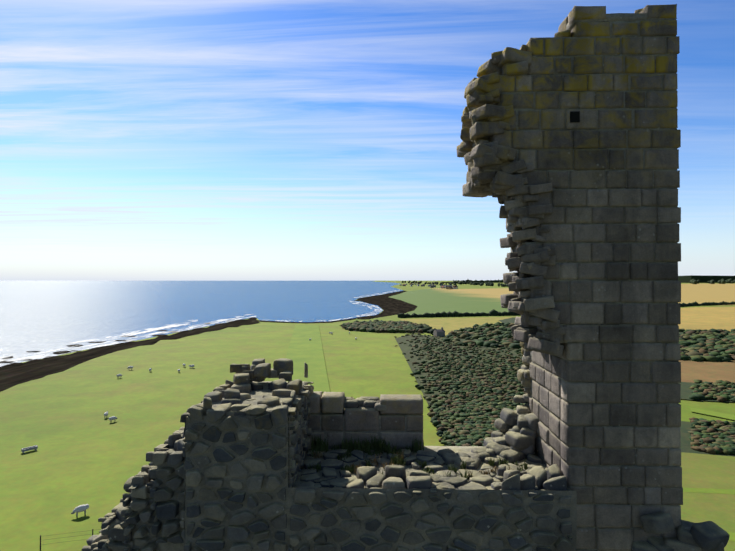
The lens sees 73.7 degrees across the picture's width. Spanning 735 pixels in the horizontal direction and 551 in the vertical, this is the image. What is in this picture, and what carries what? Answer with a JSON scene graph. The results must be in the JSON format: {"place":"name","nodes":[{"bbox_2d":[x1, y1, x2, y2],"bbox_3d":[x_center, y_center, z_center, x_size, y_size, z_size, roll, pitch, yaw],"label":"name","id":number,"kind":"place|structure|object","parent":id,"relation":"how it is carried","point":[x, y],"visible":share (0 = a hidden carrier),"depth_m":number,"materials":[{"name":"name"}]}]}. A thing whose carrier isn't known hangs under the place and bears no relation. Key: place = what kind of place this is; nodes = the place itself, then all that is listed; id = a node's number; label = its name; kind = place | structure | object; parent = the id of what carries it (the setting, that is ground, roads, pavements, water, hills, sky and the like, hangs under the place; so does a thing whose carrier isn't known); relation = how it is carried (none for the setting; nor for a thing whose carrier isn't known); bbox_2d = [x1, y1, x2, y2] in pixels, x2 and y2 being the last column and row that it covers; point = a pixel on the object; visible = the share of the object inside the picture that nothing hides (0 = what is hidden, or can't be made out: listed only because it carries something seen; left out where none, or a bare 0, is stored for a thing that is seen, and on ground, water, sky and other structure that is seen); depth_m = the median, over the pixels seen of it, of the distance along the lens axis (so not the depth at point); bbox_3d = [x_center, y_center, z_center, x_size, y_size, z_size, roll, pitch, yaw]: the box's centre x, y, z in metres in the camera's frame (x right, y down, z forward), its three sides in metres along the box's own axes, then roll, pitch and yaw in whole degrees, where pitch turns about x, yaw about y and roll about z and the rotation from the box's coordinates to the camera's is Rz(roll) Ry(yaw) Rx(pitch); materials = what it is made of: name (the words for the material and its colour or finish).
{"place":"outdoors","nodes":[
{"label":"outdoors","id":0,"kind":"place"},
{"bbox_2d":[286,325,329,391],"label":"field","id":1,"kind":"structure","parent":0,"point":[302,349],"depth_m":153.30,"materials":[{"name":"green plant"}]},
{"bbox_2d":[349,301,381,316],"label":"foam","id":2,"kind":"object","parent":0,"point":[369,307],"visible":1,"depth_m":424.16,"materials":[{"name":"white"}]},
{"bbox_2d":[0,281,734,550],"bbox_3d":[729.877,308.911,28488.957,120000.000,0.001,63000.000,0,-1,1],"label":"ground","id":3,"kind":"structure","parent":0,"point":[89,454],"depth_m":130.68,"materials":[{"name":"green plant"}]},
{"bbox_2d":[21,445,37,452],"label":"water trough","id":4,"kind":"object","parent":3,"relation":"on","point":[35,447],"visible":1,"depth_m":68.74,"materials":[{"name":"grey metal"}]},
{"bbox_2d":[53,351,70,353],"bbox_3d":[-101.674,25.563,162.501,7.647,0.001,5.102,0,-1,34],"label":"rock","id":5,"kind":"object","parent":3,"relation":"on","point":[60,352],"visible":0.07,"depth_m":162.69,"materials":[{"name":"grey stone"}]},
{"bbox_2d":[40,529,100,549],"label":"fence","id":6,"kind":"object","parent":3,"relation":"on","point":[64,537],"visible":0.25,"depth_m":44.17,"materials":[{"name":"brown wood"}]},
{"bbox_2d":[66,344,83,346],"bbox_3d":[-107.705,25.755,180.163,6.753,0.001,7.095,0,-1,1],"label":"rock","id":7,"kind":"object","parent":3,"relation":"on","point":[76,345],"visible":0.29,"depth_m":180.29,"materials":[{"name":"grey stone"}]},
{"bbox_2d":[71,504,88,516],"bbox_3d":[-29.344,24.006,50.044,1.614,1.044,0.681,0,-1,-41],"label":"sheep","id":8,"kind":"object","parent":3,"relation":"on","point":[79,508],"visible":1,"depth_m":49.91},
{"bbox_2d":[0,319,197,360],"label":"foam","id":9,"kind":"object","parent":3,"relation":"on","point":[154,329],"visible":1,"depth_m":220.49,"materials":[{"name":"white"}]},
{"bbox_2d":[0,317,259,391],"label":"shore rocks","id":10,"kind":"object","parent":3,"relation":"on","point":[14,375],"visible":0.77,"depth_m":148.82,"materials":[{"name":"brown stone"}]},
{"bbox_2d":[4,313,255,364],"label":"foam","id":11,"kind":"object","parent":3,"relation":"on","point":[42,355],"visible":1,"depth_m":194.85,"materials":[{"name":"white"}]},
{"bbox_2d":[262,317,352,321],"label":"foam","id":12,"kind":"object","parent":3,"relation":"on","point":[316,321],"visible":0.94,"depth_m":291.90,"materials":[{"name":"white"}]},
{"bbox_2d":[260,318,355,323],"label":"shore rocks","id":13,"kind":"object","parent":3,"relation":"on","point":[309,322],"visible":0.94,"depth_m":282.95,"materials":[{"name":"brown stone"}]},
{"bbox_2d":[354,291,417,319],"bbox_3d":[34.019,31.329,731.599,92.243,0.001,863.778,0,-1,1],"label":"shore rocks","id":14,"kind":"object","parent":3,"relation":"on","point":[387,304],"visible":0.92,"depth_m":488.25,"materials":[{"name":"brown stone"}]},
{"bbox_2d":[109,13,678,550],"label":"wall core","id":15,"kind":"object","parent":3,"relation":"on","point":[455,491],"visible":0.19,"depth_m":6.84,"materials":[{"name":"grey stone"}]},
{"bbox_2d":[81,342,573,550],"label":"rubble masonry","id":16,"kind":"object","parent":15,"relation":"attached to","point":[512,437],"visible":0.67,"depth_m":6.83,"materials":[{"name":"stone"}]},
{"bbox_2d":[308,391,422,448],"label":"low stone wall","id":17,"kind":"structure","parent":15,"relation":"attached to","point":[330,408],"depth_m":8.57,"materials":[{"name":"stone"}]},
{"bbox_2d":[337,431,433,473],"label":"wall weeds","id":18,"kind":"object","parent":15,"relation":"on","point":[393,451],"depth_m":8.07,"materials":[{"name":"green plant"}]},
{"bbox_2d":[394,450,404,462],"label":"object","id":19,"kind":"structure","parent":15,"relation":"attached to","point":[402,456],"depth_m":7.93,"materials":[{"name":"brown"}]},
{"bbox_2d":[456,4,682,550],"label":"tower pier","id":20,"kind":"structure","parent":15,"relation":"on","point":[538,330],"depth_m":6.89,"materials":[{"name":"grey stone"}]},
{"bbox_2d":[570,111,579,121],"bbox_3d":[2.921,-2.234,6.903,0.130,0.150,0.020,0,-1,1],"label":"wall hole","id":21,"kind":"object","parent":20,"relation":"in","point":[574,116],"visible":0.93,"depth_m":6.89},
{"bbox_2d":[433,327,444,336],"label":"house","id":22,"kind":"structure","parent":3,"relation":"on","point":[439,332],"depth_m":209.23,"materials":[{"name":"beige stone"}]},
{"bbox_2d":[400,317,511,335],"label":"field strip","id":23,"kind":"object","parent":3,"relation":"on","point":[448,325],"visible":0.13,"depth_m":284.56,"materials":[{"name":"yellow grass"}]},
{"bbox_2d":[498,317,515,322],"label":"bracken","id":24,"kind":"object","parent":23,"relation":"on","point":[511,320],"visible":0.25,"depth_m":291.48,"materials":[{"name":"green plant"}]},
{"bbox_2d":[339,319,734,454],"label":"woodland","id":25,"kind":"object","parent":3,"relation":"on","point":[475,418],"visible":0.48,"depth_m":114.87,"materials":[{"name":"green plant"}]},
{"bbox_2d":[456,326,734,360],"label":"bracken","id":26,"kind":"object","parent":25,"relation":"on","point":[462,340],"visible":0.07,"depth_m":194.52,"materials":[{"name":"green plant"}]},
{"bbox_2d":[680,421,734,456],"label":"field","id":27,"kind":"structure","parent":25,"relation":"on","point":[685,434],"depth_m":72.49,"materials":[{"name":"green plant"}]},
{"bbox_2d":[397,301,734,334],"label":"hedges","id":28,"kind":"object","parent":3,"relation":"on","point":[493,312],"visible":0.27,"depth_m":325.45,"materials":[{"name":"green plant"}]},
{"bbox_2d":[402,278,734,286],"bbox_3d":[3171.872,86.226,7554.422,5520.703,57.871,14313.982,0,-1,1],"label":"distant trees","id":29,"kind":"object","parent":3,"relation":"on","point":[491,283],"visible":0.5,"depth_m":3303.38,"materials":[{"name":"green plant"}]},
{"bbox_2d":[631,512,729,550],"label":"boulders","id":30,"kind":"object","parent":3,"relation":"on","point":[706,536],"visible":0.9,"depth_m":6.63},
{"bbox_2d":[678,307,734,330],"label":"field strip","id":31,"kind":"object","parent":3,"relation":"on","point":[703,318],"visible":0.43,"depth_m":306.91,"materials":[{"name":"yellow plant"}]},
{"bbox_2d":[679,360,734,383],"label":"field","id":32,"kind":"structure","parent":3,"relation":"on","point":[706,371],"depth_m":128.25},
{"bbox_2d":[0,0,734,280],"label":"sky","id":33,"kind":"structure","parent":0,"point":[141,140],"materials":[{"name":"blue"}]},
{"bbox_2d":[313,451,513,478],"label":"dry grass","id":34,"kind":"structure","parent":0,"point":[355,469],"depth_m":7.70,"materials":[{"name":"plant"}]},
{"bbox_2d":[307,434,527,478],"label":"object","id":35,"kind":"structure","parent":0,"point":[319,446],"depth_m":8.38,"materials":[{"name":"green plant"}]},
{"bbox_2d":[395,334,523,445],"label":"bracken slope","id":36,"kind":"structure","parent":0,"point":[406,348],"depth_m":153.27,"materials":[{"name":"green plant"}]},
{"bbox_2d":[390,284,734,314],"bbox_3d":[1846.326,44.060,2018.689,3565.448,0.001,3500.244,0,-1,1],"label":"field","id":37,"kind":"structure","parent":0,"point":[435,300],"depth_m":684.11,"materials":[{"name":"plant"}]},
{"bbox_2d":[444,275,734,282],"bbox_3d":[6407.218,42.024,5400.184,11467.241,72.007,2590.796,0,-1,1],"label":"trees","id":38,"kind":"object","parent":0,"point":[687,279],"depth_m":4719.71,"materials":[{"name":"green plant"}]},
{"bbox_2d":[679,382,731,401],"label":"ground","id":39,"kind":"structure","parent":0,"point":[686,393],"depth_m":105.14,"materials":[{"name":"green plant"}]},
{"bbox_2d":[680,452,734,550],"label":"grass field","id":40,"kind":"structure","parent":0,"point":[708,471],"depth_m":56.11,"materials":[{"name":"green plant"}]},
{"bbox_2d":[683,488,734,493],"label":"path","id":41,"kind":"structure","parent":40,"relation":"on","point":[716,491],"depth_m":55.55,"materials":[{"name":"green plant"}]},
{"bbox_2d":[727,532,734,541],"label":"path","id":42,"kind":"structure","parent":40,"relation":"on","point":[731,536],"depth_m":45.56,"materials":[{"name":"green plant"}]},
{"bbox_2d":[691,408,734,419],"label":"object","id":43,"kind":"structure","parent":0,"point":[722,415],"depth_m":87.70,"materials":[{"name":"green plant"}]}
]}

